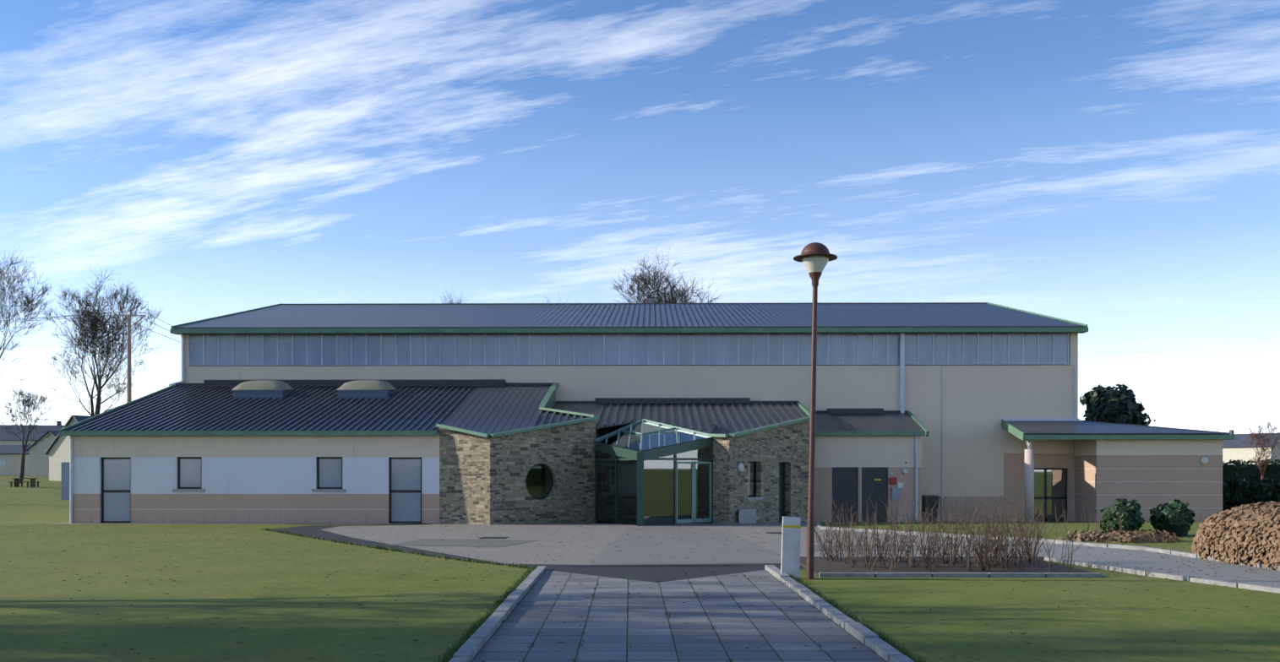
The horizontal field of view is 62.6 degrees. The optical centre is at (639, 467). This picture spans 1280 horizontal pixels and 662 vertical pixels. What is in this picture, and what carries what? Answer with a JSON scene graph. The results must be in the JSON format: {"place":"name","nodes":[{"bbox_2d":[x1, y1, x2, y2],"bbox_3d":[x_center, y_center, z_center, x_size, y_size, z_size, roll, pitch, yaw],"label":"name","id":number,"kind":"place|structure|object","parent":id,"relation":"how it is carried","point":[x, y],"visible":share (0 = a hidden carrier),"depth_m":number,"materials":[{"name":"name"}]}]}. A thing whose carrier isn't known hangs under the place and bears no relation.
{"place":"outdoors","nodes":[
{"label":"outdoors","id":0,"kind":"place"},
{"bbox_2d":[272,524,806,582],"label":"asphalt","id":1,"kind":"structure","parent":0,"point":[667,574],"depth_m":19.10,"materials":[{"name":"grey asphalt"}]},
{"bbox_2d":[321,523,1044,565],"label":"paved forecourt","id":2,"kind":"structure","parent":1,"relation":"on","point":[570,550],"depth_m":27.33,"materials":[{"name":"grey concrete"}]},
{"bbox_2d":[479,532,782,566],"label":"drains","id":3,"kind":"object","parent":2,"relation":"on","point":[638,565],"visible":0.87,"depth_m":19.49,"materials":[{"name":"grey metal"}]},
{"bbox_2d":[386,539,936,551],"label":"patches","id":4,"kind":"object","parent":2,"relation":"on","point":[483,543],"visible":0.7,"depth_m":25.14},
{"bbox_2d":[587,527,781,564],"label":"paving","id":5,"kind":"structure","parent":2,"relation":"on","point":[683,542],"depth_m":23.58,"materials":[{"name":"grey concrete"}]},
{"bbox_2d":[0,475,1279,661],"bbox_3d":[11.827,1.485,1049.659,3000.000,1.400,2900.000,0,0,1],"label":"lawn","id":6,"kind":"structure","parent":0,"point":[362,618],"depth_m":14.15,"materials":[{"name":"green plant"}]},
{"bbox_2d":[0,454,29,476],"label":"house walls","id":7,"kind":"structure","parent":6,"relation":"on","point":[13,465],"depth_m":129.62,"materials":[{"name":"beige paint"}]},
{"bbox_2d":[0,459,5,468],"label":"house window","id":8,"kind":"structure","parent":7,"relation":"in","point":[2,463],"depth_m":129.54,"materials":[{"name":"glass"}]},
{"bbox_2d":[0,445,31,454],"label":"house roof","id":9,"kind":"structure","parent":7,"relation":"on","point":[10,449],"depth_m":130.67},
{"bbox_2d":[0,441,36,445],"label":"house walls","id":10,"kind":"structure","parent":6,"relation":"on","point":[10,443],"depth_m":197.26,"materials":[{"name":"beige paint"}]},
{"bbox_2d":[0,421,64,441],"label":"house roof","id":11,"kind":"structure","parent":10,"relation":"on","point":[36,435],"depth_m":199.69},
{"bbox_2d":[8,478,41,487],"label":"picnic table","id":12,"kind":"object","parent":6,"relation":"on","point":[17,482],"visible":0.92,"depth_m":90.11,"materials":[{"name":"brown wood"}]},
{"bbox_2d":[0,250,53,386],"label":"tree","id":13,"kind":"object","parent":6,"relation":"on","point":[25,296],"visible":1,"depth_m":58.42,"materials":[{"name":"brown plant"}]},
{"bbox_2d":[0,386,54,483],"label":"tree","id":14,"kind":"object","parent":6,"relation":"on","point":[29,402],"visible":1,"depth_m":100.65,"materials":[{"name":"brown plant"}]},
{"bbox_2d":[29,432,55,477],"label":"house walls","id":15,"kind":"structure","parent":6,"relation":"on","point":[39,462],"depth_m":127.32,"materials":[{"name":"beige paint"}]},
{"bbox_2d":[25,430,58,452],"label":"house roof","id":16,"kind":"structure","parent":15,"relation":"on","point":[55,433],"depth_m":127.12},
{"bbox_2d":[49,418,76,481],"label":"house walls","id":17,"kind":"structure","parent":6,"relation":"on","point":[59,452],"depth_m":110.37,"materials":[{"name":"beige paint"}]},
{"bbox_2d":[43,415,91,454],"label":"house roof","id":18,"kind":"structure","parent":17,"relation":"on","point":[78,418],"depth_m":109.90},
{"bbox_2d":[40,266,164,417],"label":"tree","id":19,"kind":"object","parent":6,"relation":"on","point":[95,324],"visible":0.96,"depth_m":84.88,"materials":[{"name":"brown plant"}]},
{"bbox_2d":[112,314,146,403],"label":"power pole","id":20,"kind":"object","parent":6,"relation":"on","point":[129,383],"visible":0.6,"depth_m":59.98,"materials":[{"name":"wood"}]},
{"bbox_2d":[2,311,180,342],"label":"wires","id":21,"kind":"object","parent":20,"relation":"attached to","point":[99,316],"visible":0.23,"depth_m":60.27,"materials":[{"name":"black metal"}]},
{"bbox_2d":[49,522,409,524],"bbox_3d":[-12.939,1.824,34.101,12.200,0.004,0.750,0,0,1],"label":"gravel strip","id":22,"kind":"object","parent":6,"relation":"on","point":[215,524],"visible":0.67,"depth_m":33.92,"materials":[{"name":"grey gravel"}]},
{"bbox_2d":[72,431,439,523],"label":"annex walls","id":23,"kind":"structure","parent":6,"relation":"on","point":[258,479],"depth_m":34.37,"materials":[{"name":"white paint"}]},
{"bbox_2d":[61,462,70,500],"bbox_3d":[-18.886,0.453,34.845,0.430,1.250,0.200,0,0,1],"label":"side sign","id":24,"kind":"object","parent":23,"relation":"attached to","point":[65,481],"visible":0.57,"depth_m":34.74,"materials":[{"name":"blue"}]},
{"bbox_2d":[70,435,72,523],"bbox_3d":[-18.576,0.378,34.381,0.090,2.900,0.090,0,0,1],"label":"downspout","id":25,"kind":"object","parent":23,"relation":"attached to","point":[71,479],"visible":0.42,"depth_m":34.35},
{"bbox_2d":[172,489,346,492],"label":"window sills","id":26,"kind":"structure","parent":23,"relation":"attached to","point":[313,490],"depth_m":34.30,"materials":[{"name":"grey concrete"}]},
{"bbox_2d":[101,457,421,523],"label":"annex frames","id":27,"kind":"structure","parent":23,"relation":"in","point":[103,491],"depth_m":34.45,"materials":[{"name":"black metal"}]},
{"bbox_2d":[103,459,420,521],"bbox_3d":[-12.388,0.743,34.500,10.566,2.170,0.001,0,0,1],"label":"annex glass","id":28,"kind":"object","parent":27,"relation":"in","point":[405,474],"visible":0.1,"depth_m":34.48,"materials":[{"name":"glass"}]},
{"bbox_2d":[62,385,595,437],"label":"annex roof","id":29,"kind":"structure","parent":23,"relation":"on","point":[490,410],"depth_m":37.22,"materials":[{"name":"metal"}]},
{"bbox_2d":[58,384,438,436],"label":"roof fascia","id":30,"kind":"structure","parent":29,"relation":"attached to","point":[61,433],"depth_m":34.14,"materials":[{"name":"green metal"}]},
{"bbox_2d":[232,389,294,398],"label":"skylight curb","id":31,"kind":"structure","parent":29,"relation":"on","point":[259,394],"depth_m":39.80,"materials":[{"name":"grey metal"}]},
{"bbox_2d":[231,380,294,390],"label":"skylight dome","id":32,"kind":"structure","parent":31,"relation":"on","point":[264,385],"depth_m":39.88,"materials":[{"name":"plastic"}]},
{"bbox_2d":[175,379,554,387],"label":"roof flashing","id":33,"kind":"object","parent":29,"relation":"attached to","point":[220,384],"visible":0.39,"depth_m":42.12,"materials":[{"name":"grey metal"}]},
{"bbox_2d":[337,389,396,398],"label":"skylight curb","id":34,"kind":"structure","parent":29,"relation":"on","point":[364,394],"depth_m":39.75,"materials":[{"name":"grey metal"}]},
{"bbox_2d":[336,380,396,390],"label":"skylight dome","id":35,"kind":"structure","parent":34,"relation":"on","point":[367,385],"depth_m":39.83,"materials":[{"name":"plastic"}]},
{"bbox_2d":[435,382,599,437],"bbox_3d":[-3.105,-2.178,37.440,4.236,2.462,9.085,0,0,21],"label":"roof edge trim","id":36,"kind":"object","parent":29,"relation":"attached to","point":[547,402],"visible":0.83,"depth_m":35.37,"materials":[{"name":"green metal"}]},
{"bbox_2d":[490,420,595,524],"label":"stone wall","id":37,"kind":"structure","parent":23,"relation":"attached to","point":[572,446],"depth_m":34.85,"materials":[{"name":"grey stone"}]},
{"bbox_2d":[520,457,561,506],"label":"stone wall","id":38,"kind":"structure","parent":37,"relation":"attached to","point":[553,497],"depth_m":34.72,"materials":[{"name":"grey stone"}]},
{"bbox_2d":[530,463,553,500],"bbox_3d":[-3.379,0.471,34.803,1.200,1.200,0.060,0,0,-40],"label":"window frame","id":39,"kind":"object","parent":38,"relation":"attached to","point":[552,482],"visible":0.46,"depth_m":35.01,"materials":[{"name":"black"}]},
{"bbox_2d":[525,465,550,497],"bbox_3d":[-3.385,0.471,34.811,1.080,1.080,0.001,0,0,-40],"label":"round window","id":40,"kind":"structure","parent":39,"relation":"attached to","point":[538,482],"depth_m":34.81,"materials":[{"name":"glass"}]},
{"bbox_2d":[431,288,469,303],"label":"tree","id":41,"kind":"object","parent":6,"relation":"on","point":[452,300],"visible":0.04,"depth_m":83.23,"materials":[{"name":"brown plant"}]},
{"bbox_2d":[439,427,490,524],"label":"stone wall","id":42,"kind":"structure","parent":6,"relation":"on","point":[464,479],"depth_m":33.86,"materials":[{"name":"beige stone"}]},
{"bbox_2d":[261,528,925,661],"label":"grass tufts","id":43,"kind":"object","parent":6,"relation":"on","point":[449,656],"visible":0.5,"depth_m":13.44,"materials":[{"name":"green plant"}]},
{"bbox_2d":[180,333,1078,522],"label":"hall walls","id":44,"kind":"structure","parent":6,"relation":"on","point":[983,451],"depth_m":42.20,"materials":[{"name":"beige paint"}]},
{"bbox_2d":[168,332,1074,522],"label":"hall pipes","id":45,"kind":"object","parent":44,"relation":"attached to","point":[902,373],"visible":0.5,"depth_m":42.09,"materials":[{"name":"grey metal"}]},
{"bbox_2d":[173,302,1085,328],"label":"hall roof","id":46,"kind":"structure","parent":44,"relation":"on","point":[631,315],"depth_m":46.86,"materials":[{"name":"grey metal"}]},
{"bbox_2d":[170,302,1088,334],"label":"roof fascia","id":47,"kind":"structure","parent":46,"relation":"attached to","point":[623,330],"depth_m":41.91,"materials":[{"name":"green metal"}]},
{"bbox_2d":[190,333,1069,364],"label":"clerestory window band","id":48,"kind":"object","parent":44,"relation":"in","point":[671,349],"depth_m":42.39,"materials":[{"name":"grey glass"}]},
{"bbox_2d":[188,333,1070,366],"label":"window mullions","id":49,"kind":"object","parent":48,"relation":"attached to","point":[738,364],"visible":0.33,"depth_m":42.36,"materials":[{"name":"grey metal"}]},
{"bbox_2d":[809,408,908,413],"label":"roof flashing","id":50,"kind":"object","parent":44,"relation":"attached to","point":[856,411],"visible":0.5,"depth_m":41.95,"materials":[{"name":"metal"}]},
{"bbox_2d":[1002,418,1079,420],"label":"roof flashing","id":51,"kind":"object","parent":44,"relation":"attached to","point":[1040,419],"visible":0.57,"depth_m":42.02,"materials":[{"name":"grey metal"}]},
{"bbox_2d":[1034,468,1067,522],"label":"door frame","id":52,"kind":"object","parent":44,"relation":"in","point":[1045,498],"visible":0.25,"depth_m":42.26,"materials":[{"name":"black metal"}]},
{"bbox_2d":[1034,469,1065,517],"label":"glass door","id":53,"kind":"structure","parent":52,"relation":"in","point":[1055,482],"depth_m":42.29,"materials":[{"name":"clear glass"}]},
{"bbox_2d":[0,522,1276,661],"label":"fallen leaves","id":54,"kind":"object","parent":6,"relation":"on","point":[650,587],"visible":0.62,"depth_m":17.21,"materials":[{"name":"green plant"}]},
{"bbox_2d":[595,422,716,526],"bbox_3d":[0.785,0.028,35.719,5.230,3.600,6.000,0,0,1],"label":"porch interior","id":55,"kind":"object","parent":6,"relation":"on","point":[601,432],"visible":0.1,"depth_m":38.74,"materials":[{"name":"green metal"}]},
{"bbox_2d":[550,403,808,438],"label":"roof","id":56,"kind":"structure","parent":55,"relation":"on","point":[726,419],"depth_m":39.16,"materials":[{"name":"metal"}]},
{"bbox_2d":[555,397,796,404],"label":"flashing","id":57,"kind":"object","parent":56,"relation":"on","point":[668,400],"visible":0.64,"depth_m":42.02,"materials":[{"name":"grey"}]},
{"bbox_2d":[708,401,816,437],"bbox_3d":[5.112,-1.825,37.920,2.022,1.686,8.835,0,0,28],"label":"roof edge trim","id":58,"kind":"object","parent":56,"relation":"on","point":[806,411],"visible":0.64,"depth_m":35.90,"materials":[{"name":"green metal"}]},
{"bbox_2d":[610,246,722,303],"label":"tree","id":59,"kind":"object","parent":6,"relation":"on","point":[672,296],"visible":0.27,"depth_m":73.81,"materials":[{"name":"brown plant"}]},
{"bbox_2d":[448,565,915,661],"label":"path kerbs","id":60,"kind":"structure","parent":6,"relation":"on","point":[470,650],"depth_m":12.00,"materials":[{"name":"grey concrete"}]},
{"bbox_2d":[712,436,729,523],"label":"stone wall","id":61,"kind":"structure","parent":6,"relation":"on","point":[721,480],"depth_m":34.55,"materials":[{"name":"grey stone"}]},
{"bbox_2d":[729,420,809,523],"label":"stone wall","id":62,"kind":"structure","parent":6,"relation":"on","point":[768,451],"depth_m":36.25,"materials":[{"name":"grey stone"}]},
{"bbox_2d":[737,462,744,472],"bbox_3d":[3.349,-0.002,34.717,0.094,0.300,0.300,0,0,40],"label":"wall lamp","id":63,"kind":"object","parent":62,"relation":"attached to","point":[740,467],"visible":1,"depth_m":34.65,"materials":[{"name":"beige glass"}]},
{"bbox_2d":[746,496,763,500],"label":"stone sill","id":64,"kind":"structure","parent":62,"relation":"attached to","point":[755,498],"depth_m":35.39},
{"bbox_2d":[747,461,784,522],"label":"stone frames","id":65,"kind":"structure","parent":62,"relation":"in","point":[781,490],"depth_m":37.17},
{"bbox_2d":[747,463,755,495],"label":"window","id":66,"kind":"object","parent":65,"relation":"in","point":[751,479],"visible":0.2,"depth_m":35.70,"materials":[{"name":"glass"}]},
{"bbox_2d":[780,517,800,578],"bbox_3d":[2.479,1.318,17.318,0.320,1.020,0.100,0,0,1],"label":"bollard","id":67,"kind":"object","parent":6,"relation":"on","point":[790,551],"visible":0.84,"depth_m":17.28,"materials":[{"name":"grey"}]},
{"bbox_2d":[782,525,800,528],"bbox_3d":[2.491,0.973,17.320,0.300,0.050,0.105,0,0,1],"label":"bollard stripe","id":68,"kind":"object","parent":67,"relation":"attached to","point":[790,526],"visible":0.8,"depth_m":17.28,"materials":[{"name":"yellow paint"}]},
{"bbox_2d":[793,242,837,579],"bbox_3d":[2.862,-0.922,17.194,0.720,5.501,0.720,0,0,1],"label":"lamp post","id":69,"kind":"object","parent":6,"relation":"on","point":[815,248],"visible":0.92,"depth_m":17.15,"materials":[{"name":"brown metal"}]},
{"bbox_2d":[801,255,828,272],"bbox_3d":[2.862,-3.302,17.194,0.450,0.250,0.450,0,0,1],"label":"lamp globe","id":70,"kind":"object","parent":69,"relation":"attached to","point":[814,263],"visible":0.85,"depth_m":17.05,"materials":[{"name":"beige glass"}]},
{"bbox_2d":[813,435,921,522],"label":"lean-to walls","id":71,"kind":"structure","parent":6,"relation":"on","point":[893,454],"depth_m":39.53,"materials":[{"name":"beige paint"}]},
{"bbox_2d":[832,467,887,522],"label":"leanto doors","id":72,"kind":"structure","parent":71,"relation":"in","point":[845,481],"depth_m":39.59,"materials":[{"name":"grey metal"}]},
{"bbox_2d":[815,412,925,431],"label":"roof","id":73,"kind":"structure","parent":71,"relation":"on","point":[905,422],"depth_m":40.57,"materials":[{"name":"grey metal"}]},
{"bbox_2d":[815,411,929,436],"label":"roof fascia","id":74,"kind":"structure","parent":73,"relation":"attached to","point":[926,433],"depth_m":39.31,"materials":[{"name":"metal"}]},
{"bbox_2d":[889,462,907,484],"bbox_3d":[9.687,0.221,39.467,0.652,0.838,0.100,0,0,1],"label":"alarm box","id":75,"kind":"object","parent":71,"relation":"attached to","point":[892,481],"visible":0.96,"depth_m":39.42,"materials":[{"name":"red"}]},
{"bbox_2d":[898,483,903,488],"bbox_3d":[9.780,0.667,39.511,0.186,0.186,0.010,0,0,1],"label":"notice","id":76,"kind":"object","parent":71,"relation":"attached to","point":[900,485],"visible":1,"depth_m":39.51,"materials":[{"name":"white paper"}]},
{"bbox_2d":[891,488,911,522],"bbox_3d":[9.803,1.494,39.435,0.765,1.468,0.160,0,0,1],"label":"electrical box","id":77,"kind":"object","parent":71,"relation":"attached to","point":[895,493],"visible":0.72,"depth_m":39.36,"materials":[{"name":"grey metal"}]},
{"bbox_2d":[915,435,917,522],"bbox_3d":[10.358,0.553,39.449,0.100,3.550,0.100,0,0,1],"label":"downspout","id":78,"kind":"object","parent":71,"relation":"attached to","point":[916,473],"visible":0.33,"depth_m":39.41,"materials":[{"name":"grey metal"}]},
{"bbox_2d":[921,495,940,521],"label":"bin","id":79,"kind":"object","parent":6,"relation":"on","point":[931,500],"visible":0.79,"depth_m":41.45,"materials":[{"name":"grey plastic"}]},
{"bbox_2d":[799,488,1083,572],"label":"shrubs","id":80,"kind":"object","parent":6,"relation":"on","point":[982,559],"visible":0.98,"depth_m":18.96,"materials":[{"name":"brown plant"}]},
{"bbox_2d":[800,558,1092,577],"bbox_3d":[5.340,1.813,19.115,4.700,0.070,3.100,0,0,1],"label":"rose bed","id":81,"kind":"object","parent":6,"relation":"on","point":[821,565],"visible":0.36,"depth_m":18.62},
{"bbox_2d":[818,572,1101,577],"bbox_3d":[5.321,1.818,17.515,4.670,0.120,0.100,0,0,1],"label":"bed edge","id":82,"kind":"object","parent":6,"relation":"on","point":[962,574],"visible":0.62,"depth_m":17.47,"materials":[{"name":"grey concrete"}]},
{"bbox_2d":[866,503,1122,539],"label":"lawn stems","id":83,"kind":"object","parent":6,"relation":"on","point":[1021,513],"visible":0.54,"depth_m":27.70,"materials":[{"name":"brown plant"}]},
{"bbox_2d":[1024,449,1034,522],"bbox_3d":[14.832,0.695,40.108,0.340,2.774,0.340,0,0,1],"label":"canopy post","id":84,"kind":"object","parent":6,"relation":"on","point":[1029,476],"visible":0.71,"depth_m":39.96,"materials":[{"name":"white paint"}]},
{"bbox_2d":[1025,440,1034,449],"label":"canopy bracket","id":85,"kind":"object","parent":84,"relation":"on","point":[1029,445],"visible":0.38,"depth_m":40.08,"materials":[{"name":"white metal"}]},
{"bbox_2d":[800,522,1279,593],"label":"lane kerbs","id":86,"kind":"structure","parent":6,"relation":"on","point":[1206,581],"depth_m":19.85,"materials":[{"name":"grey concrete"}]},
{"bbox_2d":[1024,434,1097,435],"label":"canopy soffit","id":87,"kind":"structure","parent":6,"relation":"on","point":[1060,434],"depth_m":40.29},
{"bbox_2d":[1079,382,1155,425],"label":"tree","id":88,"kind":"object","parent":6,"relation":"on","point":[1110,405],"visible":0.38,"depth_m":60.29,"materials":[{"name":"green plant"}]},
{"bbox_2d":[1100,497,1145,537],"bbox_3d":[12.826,1.365,28.114,1.035,1.119,1.247,0,0,1],"label":"shrub","id":89,"kind":"object","parent":6,"relation":"on","point":[1125,518],"depth_m":27.77,"materials":[{"name":"green plant"}]},
{"bbox_2d":[1074,440,1222,522],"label":"annex walls","id":90,"kind":"structure","parent":6,"relation":"on","point":[1147,475],"depth_m":40.01,"materials":[{"name":"beige paint"}]},
{"bbox_2d":[1004,419,1230,435],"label":"annex roof","id":91,"kind":"structure","parent":90,"relation":"on","point":[1080,427],"depth_m":40.59,"materials":[{"name":"grey metal"}]},
{"bbox_2d":[1001,420,1235,441],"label":"roof fascia","id":92,"kind":"structure","parent":91,"relation":"attached to","point":[1014,431],"depth_m":39.67,"materials":[{"name":"green metal"}]},
{"bbox_2d":[1199,457,1208,464],"bbox_3d":[21.411,-0.265,39.930,0.300,0.300,0.094,0,0,1],"label":"wall light","id":93,"kind":"object","parent":90,"relation":"attached to","point":[1203,460],"visible":0.98,"depth_m":39.90,"materials":[{"name":"white plastic"}]},
{"bbox_2d":[1056,501,1279,570],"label":"brown hedge","id":94,"kind":"object","parent":6,"relation":"on","point":[1213,526],"depth_m":20.25,"materials":[{"name":"brown plant"}]},
{"bbox_2d":[1149,499,1195,536],"bbox_3d":[14.266,1.390,28.168,1.236,1.081,1.123,0,0,1],"label":"shrub","id":95,"kind":"object","parent":6,"relation":"on","point":[1170,511],"depth_m":27.85,"materials":[{"name":"green plant"}]},
{"bbox_2d":[1222,440,1279,464],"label":"house walls","id":96,"kind":"structure","parent":6,"relation":"on","point":[1239,454],"depth_m":196.24,"materials":[{"name":"beige paint"}]},
{"bbox_2d":[1222,430,1279,447],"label":"house roof","id":97,"kind":"structure","parent":96,"relation":"on","point":[1238,442],"depth_m":198.10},
{"bbox_2d":[1222,477,1279,511],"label":"hedge","id":98,"kind":"object","parent":6,"relation":"on","point":[1257,483],"depth_m":45.14,"materials":[{"name":"green plant"}]},
{"bbox_2d":[1222,458,1279,480],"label":"hedge","id":99,"kind":"object","parent":6,"relation":"on","point":[1247,473],"depth_m":79.44,"materials":[{"name":"green plant"}]},
{"bbox_2d":[1243,418,1279,479],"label":"tree","id":100,"kind":"object","parent":6,"relation":"on","point":[1257,439],"visible":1,"depth_m":67.92,"materials":[{"name":"brown plant"}]},
{"bbox_2d":[0,0,1279,434],"label":"sky","id":101,"kind":"structure","parent":0,"point":[1112,167],"materials":[{"name":"blue"}]},
{"bbox_2d":[594,419,711,523],"bbox_3d":[0.058,0.022,35.330,3.223,3.551,4.195,0,0,-36],"label":"canopy frame","id":102,"kind":"object","parent":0,"point":[694,520],"visible":0.88,"depth_m":34.71,"materials":[{"name":"metal"}]},
{"bbox_2d":[594,421,713,526],"bbox_3d":[0.043,0.072,35.219,3.363,3.512,4.246,0,0,-37],"label":"porch","id":103,"kind":"object","parent":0,"point":[658,492],"depth_m":34.02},
{"bbox_2d":[470,570,887,661],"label":"slab path","id":104,"kind":"structure","parent":0,"point":[650,632],"depth_m":12.14,"materials":[{"name":"grey concrete"}]},
{"bbox_2d":[756,522,816,523],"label":"curb","id":105,"kind":"structure","parent":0,"point":[781,523],"depth_m":35.15,"materials":[{"name":"grey concrete"}]},
{"bbox_2d":[738,509,756,523],"bbox_3d":[3.528,1.603,34.637,0.560,0.450,0.400,0,0,1],"label":"utility box","id":106,"kind":"object","parent":105,"relation":"on","point":[747,516],"visible":0.86,"depth_m":34.44,"materials":[{"name":"metal"}]},
{"bbox_2d":[890,468,908,475],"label":"wall lamps","id":107,"kind":"object","parent":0,"point":[905,471],"visible":0.96,"depth_m":39.44,"materials":[{"name":"white plastic"}]},
{"bbox_2d":[1038,542,1279,587],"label":"path","id":108,"kind":"structure","parent":0,"point":[1228,572],"depth_m":19.93,"materials":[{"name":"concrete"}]}
]}

